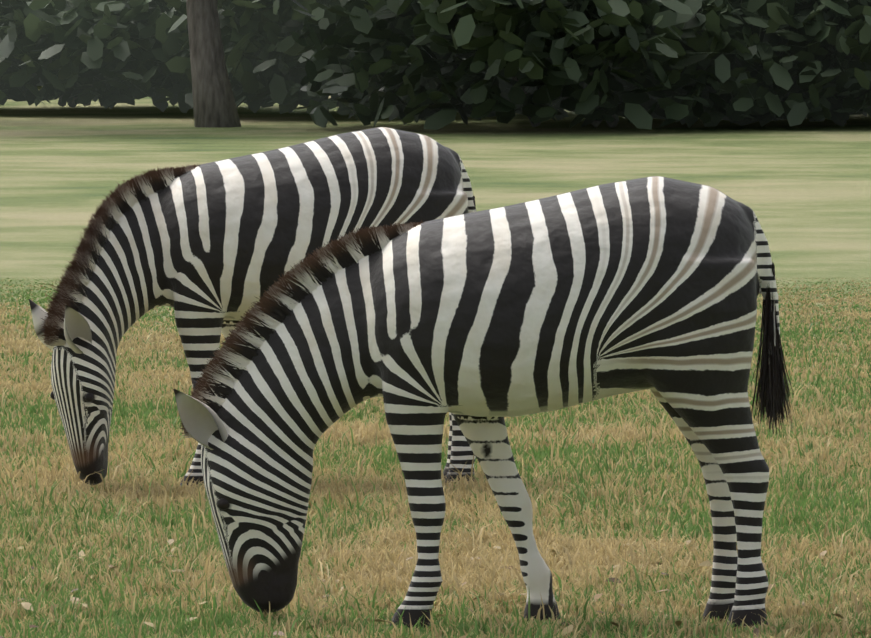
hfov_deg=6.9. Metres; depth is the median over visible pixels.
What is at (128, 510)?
grass
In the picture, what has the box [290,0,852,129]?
shrub
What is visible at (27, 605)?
fallen leaves
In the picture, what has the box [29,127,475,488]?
zebra back
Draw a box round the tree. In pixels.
[186,0,240,127]
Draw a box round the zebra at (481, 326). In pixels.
[173,176,795,629]
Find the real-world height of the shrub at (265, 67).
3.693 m
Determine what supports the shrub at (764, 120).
on the ground at (802, 190)
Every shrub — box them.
[0,0,232,111]
[61,0,485,113]
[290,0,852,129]
[485,0,870,126]
[670,0,870,126]
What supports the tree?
on the ground at (802, 190)
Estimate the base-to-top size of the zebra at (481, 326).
1.346 m
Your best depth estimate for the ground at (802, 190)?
64.91 m
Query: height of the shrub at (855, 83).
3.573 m
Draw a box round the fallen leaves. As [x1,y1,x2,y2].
[0,539,863,637]
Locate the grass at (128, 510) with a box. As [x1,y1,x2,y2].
[0,276,870,637]
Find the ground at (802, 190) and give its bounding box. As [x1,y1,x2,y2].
[0,84,870,637]
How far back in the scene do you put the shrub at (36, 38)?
85.22 m

